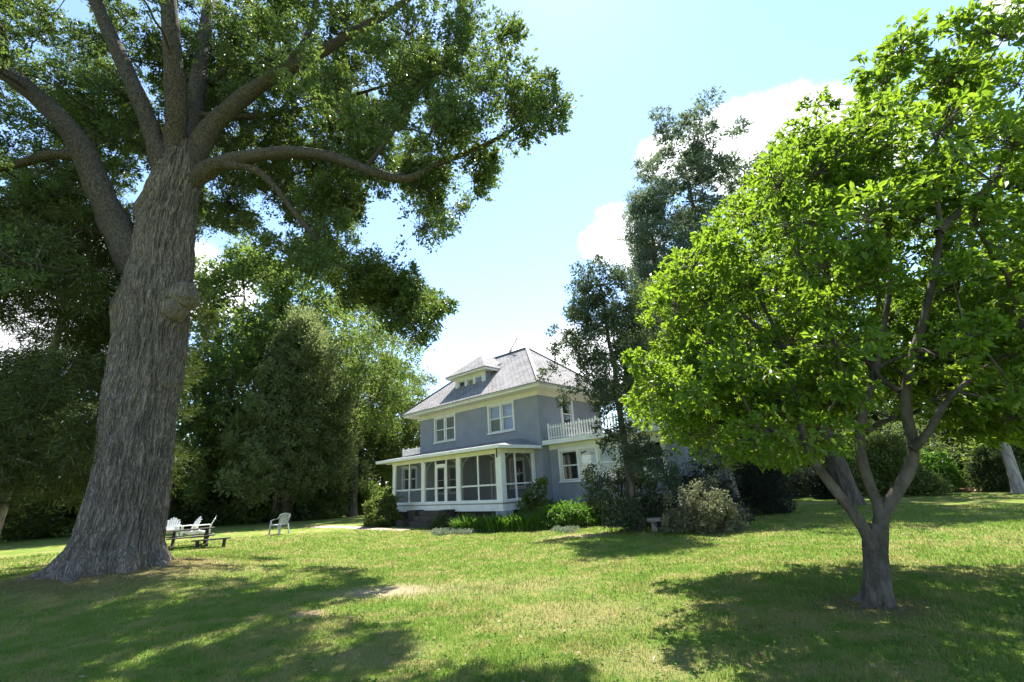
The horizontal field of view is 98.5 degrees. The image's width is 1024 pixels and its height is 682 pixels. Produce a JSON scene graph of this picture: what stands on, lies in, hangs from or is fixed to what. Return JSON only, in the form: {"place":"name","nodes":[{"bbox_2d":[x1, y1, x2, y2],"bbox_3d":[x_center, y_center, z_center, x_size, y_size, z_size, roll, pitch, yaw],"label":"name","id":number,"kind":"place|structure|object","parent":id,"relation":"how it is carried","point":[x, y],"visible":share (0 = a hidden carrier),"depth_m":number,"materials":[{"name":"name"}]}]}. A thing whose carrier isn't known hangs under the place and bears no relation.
{"place":"outdoors","nodes":[
{"label":"outdoors","id":0,"kind":"place"},
{"bbox_2d":[310,526,412,530],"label":"path","id":1,"kind":"structure","parent":0,"point":[362,527],"depth_m":21.96,"materials":[{"name":"beige concrete"}]},
{"bbox_2d":[0,491,1023,681],"bbox_3d":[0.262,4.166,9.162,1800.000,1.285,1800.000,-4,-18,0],"label":"lawn","id":2,"kind":"structure","parent":0,"point":[54,545],"depth_m":6.36,"materials":[{"name":"green plant"}]},
{"bbox_2d":[3,383,66,524],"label":"broadleaf tree","id":3,"kind":"object","parent":2,"relation":"on","point":[31,505],"visible":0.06,"depth_m":23.56,"materials":[{"name":"green plant"}]},
{"bbox_2d":[0,492,72,538],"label":"undergrowth bush","id":4,"kind":"object","parent":2,"relation":"on","point":[13,532],"visible":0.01,"depth_m":26.16,"materials":[{"name":"green plant"}]},
{"bbox_2d":[0,488,76,541],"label":"undergrowth bush","id":5,"kind":"object","parent":2,"relation":"on","point":[12,522],"visible":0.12,"depth_m":25.20,"materials":[{"name":"green plant"}]},
{"bbox_2d":[9,493,84,540],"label":"undergrowth bush","id":6,"kind":"object","parent":2,"relation":"on","point":[67,528],"visible":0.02,"depth_m":24.88,"materials":[{"name":"green plant"}]},
{"bbox_2d":[12,354,98,499],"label":"broadleaf tree","id":7,"kind":"object","parent":2,"relation":"on","point":[60,421],"visible":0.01,"depth_m":29.35,"materials":[{"name":"green plant"}]},
{"bbox_2d":[17,405,174,537],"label":"broadleaf tree","id":8,"kind":"object","parent":2,"relation":"on","point":[42,521],"visible":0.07,"depth_m":24.38,"materials":[{"name":"green plant"}]},
{"bbox_2d":[0,168,230,534],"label":"pine tree","id":9,"kind":"object","parent":2,"relation":"on","point":[39,386],"visible":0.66,"depth_m":11.45,"materials":[{"name":"green plant"}]},
{"bbox_2d":[74,474,186,523],"bbox_3d":[-23.572,10.040,27.911,7.133,3.941,9.286,7,-20,-29],"label":"undergrowth bush","id":10,"kind":"object","parent":2,"relation":"on","point":[175,508],"visible":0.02,"depth_m":26.47,"materials":[{"name":"green plant"}]},
{"bbox_2d":[166,517,180,533],"bbox_3d":[-15.943,8.716,20.565,0.765,0.885,0.890,5,-20,-24],"label":"adirondack chair","id":11,"kind":"object","parent":2,"relation":"on","point":[170,527],"visible":0.39,"depth_m":20.83,"materials":[{"name":"white wood"}]},
{"bbox_2d":[175,516,201,537],"bbox_3d":[-14.909,8.603,20.365,0.765,0.885,0.890,-16,-21,33],"label":"adirondack chair","id":12,"kind":"object","parent":2,"relation":"on","point":[197,521],"visible":0.82,"depth_m":20.25,"materials":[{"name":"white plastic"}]},
{"bbox_2d":[166,527,215,549],"bbox_3d":[-12.153,7.438,16.640,1.476,0.622,1.509,10,-22,-36],"label":"picnic table","id":13,"kind":"object","parent":2,"relation":"on","point":[205,535],"visible":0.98,"depth_m":16.47,"materials":[{"name":"grey wood"}]},
{"bbox_2d":[169,476,230,526],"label":"undergrowth bush","id":14,"kind":"object","parent":2,"relation":"on","point":[186,516],"visible":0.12,"depth_m":26.87,"materials":[{"name":"green plant"}]},
{"bbox_2d":[192,517,215,535],"bbox_3d":[-14.110,8.519,20.222,0.890,0.885,0.765,9,-21,-33],"label":"adirondack chair","id":15,"kind":"object","parent":2,"relation":"on","point":[198,531],"visible":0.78,"depth_m":19.92,"materials":[{"name":"white wood"}]},
{"bbox_2d":[166,338,250,528],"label":"broadleaf tree","id":16,"kind":"object","parent":2,"relation":"on","point":[194,479],"visible":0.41,"depth_m":26.88,"materials":[{"name":"green plant"}]},
{"bbox_2d":[191,537,230,548],"bbox_3d":[-11.085,7.448,16.216,1.190,0.310,0.272,3,-19,-19],"label":"garden bench","id":17,"kind":"object","parent":2,"relation":"on","point":[198,541],"visible":0.86,"depth_m":16.17,"materials":[{"name":"grey wood"}]},
{"bbox_2d":[172,399,261,514],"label":"broadleaf tree","id":18,"kind":"object","parent":2,"relation":"on","point":[187,426],"visible":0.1,"depth_m":27.87,"materials":[{"name":"green plant"}]},
{"bbox_2d":[170,477,271,528],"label":"undergrowth bush","id":19,"kind":"object","parent":2,"relation":"on","point":[203,514],"visible":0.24,"depth_m":27.22,"materials":[{"name":"green plant"}]},
{"bbox_2d":[200,468,279,526],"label":"undergrowth bush","id":20,"kind":"object","parent":2,"relation":"on","point":[232,510],"visible":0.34,"depth_m":27.55,"materials":[{"name":"green plant"}]},
{"bbox_2d":[176,233,342,486],"bbox_3d":[-20.591,2.311,32.654,12.438,21.528,11.408,-16,-21,33],"label":"broadleaf tree","id":21,"kind":"object","parent":2,"relation":"on","point":[241,265],"visible":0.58,"depth_m":31.66,"materials":[{"name":"green plant"}]},
{"bbox_2d":[268,513,290,534],"bbox_3d":[-10.734,8.454,20.406,0.709,0.916,0.635,-12,-20,24],"label":"plastic chair","id":22,"kind":"object","parent":2,"relation":"on","point":[280,523],"visible":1,"depth_m":20.31,"materials":[{"name":"white plastic"}]},
{"bbox_2d":[183,299,376,522],"bbox_3d":[-15.596,4.665,31.096,8.585,15.644,11.087,-16,-22,34],"label":"cedar tree","id":23,"kind":"object","parent":2,"relation":"on","point":[294,442],"visible":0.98,"depth_m":28.86,"materials":[{"name":"green plant"}]},
{"bbox_2d":[196,235,377,451],"bbox_3d":[-20.907,2.999,40.377,16.626,25.102,16.270,-3,-18,-1],"label":"broadleaf tree","id":24,"kind":"object","parent":2,"relation":"on","point":[317,300],"visible":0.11,"depth_m":38.07,"materials":[{"name":"green plant"}]},
{"bbox_2d":[0,0,582,583],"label":"oak tree","id":25,"kind":"object","parent":2,"relation":"on","point":[210,86],"visible":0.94,"depth_m":12.44,"materials":[{"name":"green plant"}]},
{"bbox_2d":[246,471,357,522],"bbox_3d":[-13.988,10.735,30.687,7.738,3.284,5.944,12,-24,-40],"label":"undergrowth bush","id":26,"kind":"object","parent":2,"relation":"on","point":[301,512],"visible":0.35,"depth_m":29.04,"materials":[{"name":"green plant"}]},
{"bbox_2d":[305,483,349,519],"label":"undergrowth bush","id":27,"kind":"object","parent":2,"relation":"on","point":[329,513],"visible":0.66,"depth_m":29.63,"materials":[{"name":"green plant"}]},
{"bbox_2d":[328,474,384,511],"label":"undergrowth bush","id":28,"kind":"object","parent":2,"relation":"on","point":[359,477],"depth_m":37.38,"materials":[{"name":"green plant"}]},
{"bbox_2d":[319,413,395,484],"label":"broadleaf tree","id":29,"kind":"object","parent":2,"relation":"on","point":[360,472],"visible":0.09,"depth_m":40.62,"materials":[{"name":"green plant"}]},
{"bbox_2d":[300,312,428,516],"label":"shade tree","id":30,"kind":"object","parent":2,"relation":"on","point":[386,381],"visible":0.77,"depth_m":33.31,"materials":[{"name":"green plant"}]},
{"bbox_2d":[342,474,389,514],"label":"undergrowth bush","id":31,"kind":"object","parent":2,"relation":"on","point":[363,494],"visible":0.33,"depth_m":33.86,"materials":[{"name":"green plant"}]},
{"bbox_2d":[318,291,418,480],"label":"broadleaf tree","id":32,"kind":"object","parent":2,"relation":"on","point":[367,438],"visible":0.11,"depth_m":42.36,"materials":[{"name":"green plant"}]},
{"bbox_2d":[362,485,405,527],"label":"hydrangea","id":33,"kind":"object","parent":2,"relation":"on","point":[379,509],"visible":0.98,"depth_m":22.57,"materials":[{"name":"green plant"}]},
{"bbox_2d":[343,350,424,490],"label":"broadleaf tree","id":34,"kind":"object","parent":2,"relation":"on","point":[384,479],"visible":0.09,"depth_m":45.44,"materials":[{"name":"green plant"}]},
{"bbox_2d":[372,371,439,483],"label":"broadleaf tree","id":35,"kind":"object","parent":2,"relation":"on","point":[412,427],"visible":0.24,"depth_m":41.31,"materials":[{"name":"green plant"}]},
{"bbox_2d":[0,540,1023,681],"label":"clover","id":36,"kind":"object","parent":2,"relation":"on","point":[576,659],"visible":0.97,"depth_m":4.71,"materials":[{"name":"green plant"}]},
{"bbox_2d":[1,537,1023,681],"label":"fallen leaves","id":37,"kind":"object","parent":2,"relation":"on","point":[872,665],"visible":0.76,"depth_m":5.88,"materials":[{"name":"brown plant"}]},
{"bbox_2d":[421,523,644,533],"bbox_3d":[1.406,7.514,17.817,11.034,0.074,3.493,-10,-19,19],"label":"planting bed","id":38,"kind":"object","parent":2,"relation":"on","point":[512,531],"visible":0.13,"depth_m":17.19,"materials":[{"name":"brown soil"}]},
{"bbox_2d":[429,512,458,528],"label":"box shrub","id":39,"kind":"object","parent":38,"relation":"on","point":[442,520],"visible":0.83,"depth_m":19.62,"materials":[{"name":"green plant"}]},
{"bbox_2d":[430,527,475,534],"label":"ground cover","id":40,"kind":"object","parent":38,"relation":"on","point":[438,531],"visible":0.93,"depth_m":17.36,"materials":[{"name":"green plant"}]},
{"bbox_2d":[446,517,461,528],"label":"daylily plant","id":41,"kind":"object","parent":38,"relation":"on","point":[455,525],"visible":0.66,"depth_m":18.08,"materials":[{"name":"green plant"}]},
{"bbox_2d":[450,518,463,527],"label":"daylily plant","id":42,"kind":"object","parent":38,"relation":"on","point":[458,522],"visible":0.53,"depth_m":18.17,"materials":[{"name":"green plant"}]},
{"bbox_2d":[448,512,476,527],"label":"box shrub","id":43,"kind":"object","parent":38,"relation":"on","point":[462,515],"visible":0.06,"depth_m":19.33,"materials":[{"name":"green plant"}]},
{"bbox_2d":[459,514,471,528],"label":"daylily plant","id":44,"kind":"object","parent":38,"relation":"on","point":[465,524],"visible":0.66,"depth_m":17.95,"materials":[{"name":"green plant"}]},
{"bbox_2d":[462,514,481,531],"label":"daylily plant","id":45,"kind":"object","parent":38,"relation":"on","point":[473,522],"visible":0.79,"depth_m":17.80,"materials":[{"name":"green plant"}]},
{"bbox_2d":[476,516,489,530],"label":"daylily plant","id":46,"kind":"object","parent":38,"relation":"on","point":[480,527],"visible":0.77,"depth_m":17.75,"materials":[{"name":"green plant"}]},
{"bbox_2d":[477,513,493,530],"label":"daylily plant","id":47,"kind":"object","parent":38,"relation":"on","point":[486,526],"visible":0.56,"depth_m":17.69,"materials":[{"name":"green plant"}]},
{"bbox_2d":[484,513,504,531],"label":"daylily plant","id":48,"kind":"object","parent":38,"relation":"on","point":[494,526],"visible":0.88,"depth_m":17.48,"materials":[{"name":"green plant"}]},
{"bbox_2d":[490,510,508,521],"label":"daylily plant","id":49,"kind":"object","parent":38,"relation":"on","point":[500,515],"visible":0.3,"depth_m":17.92,"materials":[{"name":"green plant"}]},
{"bbox_2d":[493,514,513,530],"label":"daylily plant","id":50,"kind":"object","parent":38,"relation":"on","point":[501,527],"visible":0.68,"depth_m":17.49,"materials":[{"name":"green plant"}]},
{"bbox_2d":[499,513,518,530],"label":"daylily plant","id":51,"kind":"object","parent":38,"relation":"on","point":[508,526],"visible":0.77,"depth_m":17.34,"materials":[{"name":"green plant"}]},
{"bbox_2d":[503,510,520,522],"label":"daylily plant","id":52,"kind":"object","parent":38,"relation":"on","point":[507,515],"visible":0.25,"depth_m":17.93,"materials":[{"name":"green plant"}]},
{"bbox_2d":[507,515,523,530],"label":"daylily plant","id":53,"kind":"object","parent":38,"relation":"on","point":[515,526],"visible":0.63,"depth_m":17.37,"materials":[{"name":"green plant"}]},
{"bbox_2d":[513,510,537,530],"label":"daylily plant","id":54,"kind":"object","parent":38,"relation":"on","point":[523,526],"visible":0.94,"depth_m":17.21,"materials":[{"name":"green plant"}]},
{"bbox_2d":[521,511,537,528],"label":"daylily plant","id":55,"kind":"object","parent":38,"relation":"on","point":[531,523],"visible":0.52,"depth_m":17.23,"materials":[{"name":"green plant"}]},
{"bbox_2d":[515,505,546,528],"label":"fern shrub","id":56,"kind":"object","parent":38,"relation":"on","point":[532,511],"visible":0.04,"depth_m":18.06,"materials":[{"name":"green plant"}]},
{"bbox_2d":[514,475,553,515],"bbox_3d":[1.028,6.909,18.935,1.938,2.184,1.617,-4,-18,0],"label":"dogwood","id":57,"kind":"object","parent":38,"relation":"on","point":[531,503],"visible":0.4,"depth_m":18.75,"materials":[{"name":"green plant"}]},
{"bbox_2d":[530,514,544,529],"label":"daylily plant","id":58,"kind":"object","parent":38,"relation":"on","point":[536,522],"visible":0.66,"depth_m":17.23,"materials":[{"name":"green plant"}]},
{"bbox_2d":[527,496,601,529],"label":"fern shrub","id":59,"kind":"object","parent":38,"relation":"on","point":[562,513],"visible":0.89,"depth_m":17.21,"materials":[{"name":"green plant"}]},
{"bbox_2d":[550,524,579,533],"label":"ground cover","id":60,"kind":"object","parent":38,"relation":"on","point":[565,529],"visible":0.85,"depth_m":15.97,"materials":[{"name":"green plant"}]},
{"bbox_2d":[581,498,599,521],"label":"dark shrub","id":61,"kind":"object","parent":38,"relation":"on","point":[594,509],"visible":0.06,"depth_m":18.08,"materials":[{"name":"green plant"}]},
{"bbox_2d":[591,498,619,524],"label":"dark shrub","id":62,"kind":"object","parent":38,"relation":"on","point":[610,511],"visible":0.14,"depth_m":17.39,"materials":[{"name":"green plant"}]},
{"bbox_2d":[628,493,676,524],"bbox_3d":[5.279,6.402,16.793,2.598,1.261,2.163,-4,-18,0],"label":"laurel","id":63,"kind":"object","parent":38,"relation":"on","point":[655,504],"visible":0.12,"depth_m":16.45,"materials":[{"name":"green plant"}]},
{"bbox_2d":[177,398,921,493],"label":"woods","id":64,"kind":"object","parent":2,"relation":"on","point":[404,434],"visible":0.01,"depth_m":47.44,"materials":[{"name":"green plant"}]},
{"bbox_2d":[376,338,727,527],"bbox_3d":[0.203,4.509,24.898,20.480,10.860,10.516,-19,-23,40],"label":"farmhouse","id":65,"kind":"object","parent":2,"relation":"on","point":[498,434],"visible":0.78,"depth_m":22.47,"materials":[{"name":"paint"}]},
{"bbox_2d":[433,413,456,443],"bbox_3d":[-4.043,5.314,26.666,2.100,1.600,0.226,-19,-23,40],"label":"window","id":66,"kind":"structure","parent":65,"relation":"in","point":[446,422],"depth_m":26.69,"materials":[{"name":"glass"}]},
{"bbox_2d":[487,400,515,434],"bbox_3d":[-0.577,4.106,23.627,2.070,1.620,0.226,-19,-23,40],"label":"window","id":67,"kind":"structure","parent":65,"relation":"in","point":[506,423],"depth_m":23.65,"materials":[{"name":"glass"}]},
{"bbox_2d":[559,398,575,429],"bbox_3d":[2.952,3.873,23.625,0.175,1.700,1.200,-19,-23,40],"label":"window","id":68,"kind":"structure","parent":65,"relation":"in","point":[571,412],"depth_m":23.80,"materials":[{"name":"white glass"}]},
{"bbox_2d":[558,442,619,482],"bbox_3d":[3.494,5.584,20.141,3.380,1.550,0.215,-19,-23,40],"label":"window","id":69,"kind":"structure","parent":65,"relation":"in","point":[605,460],"depth_m":20.19,"materials":[{"name":"white glass"}]},
{"bbox_2d":[620,437,668,476],"bbox_3d":[5.488,4.887,18.365,2.060,1.550,0.175,-19,-23,40],"label":"window","id":70,"kind":"structure","parent":65,"relation":"in","point":[657,439],"depth_m":18.06,"materials":[{"name":"white glass"}]},
{"bbox_2d":[533,254,684,532],"bbox_3d":[3.624,1.833,16.670,4.443,10.706,5.097,6,-20,-28],"label":"evergreen tree","id":71,"kind":"object","parent":2,"relation":"on","point":[631,505],"visible":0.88,"depth_m":15.82,"materials":[{"name":"green plant"}]},
{"bbox_2d":[646,517,692,531],"bbox_3d":[5.223,6.006,14.436,1.528,0.440,0.340,-8,-18,12],"label":"stone bench","id":72,"kind":"object","parent":2,"relation":"on","point":[653,520],"visible":0.41,"depth_m":14.44,"materials":[{"name":"grey stone"}]},
{"bbox_2d":[615,185,738,469],"bbox_3d":[11.756,-1.059,32.901,11.055,24.928,10.653,3,-19,-19],"label":"cedar tree","id":73,"kind":"object","parent":2,"relation":"on","point":[639,210],"visible":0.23,"depth_m":33.92,"materials":[{"name":"green plant"}]},
{"bbox_2d":[659,471,751,534],"bbox_3d":[5.904,5.037,13.679,2.775,1.906,2.438,-4,-18,0],"label":"rhododendron","id":74,"kind":"object","parent":2,"relation":"on","point":[698,514],"visible":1,"depth_m":13.34,"materials":[{"name":"green plant"}]},
{"bbox_2d":[607,278,812,508],"bbox_3d":[8.484,1.878,19.604,8.051,11.717,8.163,-4,-18,0],"label":"leaning tree","id":75,"kind":"object","parent":2,"relation":"on","point":[725,469],"visible":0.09,"depth_m":18.10,"materials":[{"name":"green plant"}]},
{"bbox_2d":[627,85,810,494],"bbox_3d":[16.462,-4.775,35.361,13.998,32.891,12.080,-10,-19,19],"label":"tall pine tree","id":76,"kind":"object","parent":2,"relation":"on","point":[696,156],"visible":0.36,"depth_m":35.48,"materials":[{"name":"green plant"}]},
{"bbox_2d":[734,459,798,515],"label":"yew shrub","id":77,"kind":"object","parent":2,"relation":"on","point":[767,502],"visible":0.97,"depth_m":17.90,"materials":[{"name":"green plant"}]},
{"bbox_2d":[729,450,814,495],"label":"undergrowth bush","id":78,"kind":"object","parent":2,"relation":"on","point":[748,464],"visible":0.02,"depth_m":29.49,"materials":[{"name":"green plant"}]},
{"bbox_2d":[661,227,904,505],"bbox_3d":[13.185,0.516,21.083,9.349,14.590,10.570,-4,-18,0],"label":"shade tree","id":79,"kind":"object","parent":2,"relation":"on","point":[840,473],"visible":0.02,"depth_m":19.01,"materials":[{"name":"green plant"}]},
{"bbox_2d":[762,459,816,498],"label":"flowering shrub","id":80,"kind":"object","parent":2,"relation":"on","point":[799,481],"visible":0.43,"depth_m":25.78,"materials":[{"name":"green plant"}]},
{"bbox_2d":[618,0,1023,610],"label":"magnolia tree","id":81,"kind":"object","parent":2,"relation":"on","point":[808,194],"visible":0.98,"depth_m":5.55,"materials":[{"name":"green plant"}]},
{"bbox_2d":[808,465,835,498],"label":"dark shrub","id":82,"kind":"object","parent":2,"relation":"on","point":[818,488],"visible":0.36,"depth_m":23.42,"materials":[{"name":"green plant"}]},
{"bbox_2d":[791,423,856,477],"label":"undergrowth bush","id":83,"kind":"object","parent":2,"relation":"on","point":[849,460],"visible":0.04,"depth_m":27.97,"materials":[{"name":"green plant"}]},
{"bbox_2d":[802,419,932,481],"bbox_3d":[23.489,7.421,28.976,10.060,4.270,7.727,-3,-18,-1],"label":"undergrowth bush","id":84,"kind":"object","parent":2,"relation":"on","point":[885,427],"visible":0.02,"depth_m":27.96,"materials":[{"name":"green plant"}]},
{"bbox_2d":[842,347,928,429],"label":"broadleaf tree","id":85,"kind":"object","parent":2,"relation":"on","point":[874,417],"visible":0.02,"depth_m":37.54,"materials":[{"name":"green plant"}]},
{"bbox_2d":[857,301,925,423],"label":"broadleaf tree","id":86,"kind":"object","parent":2,"relation":"on","point":[896,405],"depth_m":40.04,"materials":[{"name":"green plant"}]},
{"bbox_2d":[845,418,958,496],"bbox_3d":[19.610,6.024,23.325,4.486,4.257,4.474,-4,-18,0],"label":"forsythia shrub","id":87,"kind":"object","parent":2,"relation":"on","point":[886,455],"visible":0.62,"depth_m":22.51,"materials":[{"name":"green plant"}]},
{"bbox_2d":[865,411,974,483],"bbox_3d":[25.636,6.881,28.272,8.321,4.598,10.834,-11,-19,21],"label":"undergrowth bush","id":88,"kind":"object","parent":2,"relation":"on","point":[934,441],"visible":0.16,"depth_m":25.59,"materials":[{"name":"green plant"}]},
{"bbox_2d":[859,177,1023,492],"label":"shade tree","id":89,"kind":"object","parent":2,"relation":"on","point":[1016,481],"visible":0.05,"depth_m":20.26,"materials":[{"name":"green plant"}]},
{"bbox_2d":[916,449,967,492],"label":"forsythia shrub","id":90,"kind":"object","parent":2,"relation":"on","point":[936,462],"visible":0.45,"depth_m":23.08,"materials":[{"name":"green plant"}]},
{"bbox_2d":[919,420,1016,479],"bbox_3d":[28.413,5.792,26.002,8.916,4.926,11.608,-3,-18,-3],"label":"undergrowth bush","id":91,"kind":"object","parent":2,"relation":"on","point":[945,432],"visible":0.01,"depth_m":26.19,"materials":[{"name":"green plant"}]},
{"bbox_2d":[929,430,1023,485],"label":"undergrowth bush","id":92,"kind":"object","parent":2,"relation":"on","point":[1018,453],"visible":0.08,"depth_m":23.90,"materials":[{"name":"green plant"}]},
{"bbox_2d":[958,442,1023,491],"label":"dark shrub","id":93,"kind":"object","parent":2,"relation":"on","point":[984,469],"visible":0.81,"depth_m":21.47,"materials":[{"name":"green plant"}]},
{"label":"planting bed","id":94,"kind":"structure","parent":2,"relation":"on","visible":0},
{"bbox_2d":[658,454,757,522],"bbox_3d":[6.952,5.421,16.236,3.464,2.598,3.393,-4,-18,0],"label":"yew shrub","id":95,"kind":"object","parent":94,"relation":"on","point":[687,479],"visible":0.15,"depth_m":15.85,"materials":[{"name":"green plant"}]},
{"bbox_2d":[0,0,1023,484],"label":"sky","id":96,"kind":"structure","parent":0,"point":[558,206],"materials":[{"name":"blue"}]},
{"bbox_2d":[950,483,981,491],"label":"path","id":97,"kind":"structure","parent":0,"point":[964,489],"depth_m":22.98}
]}

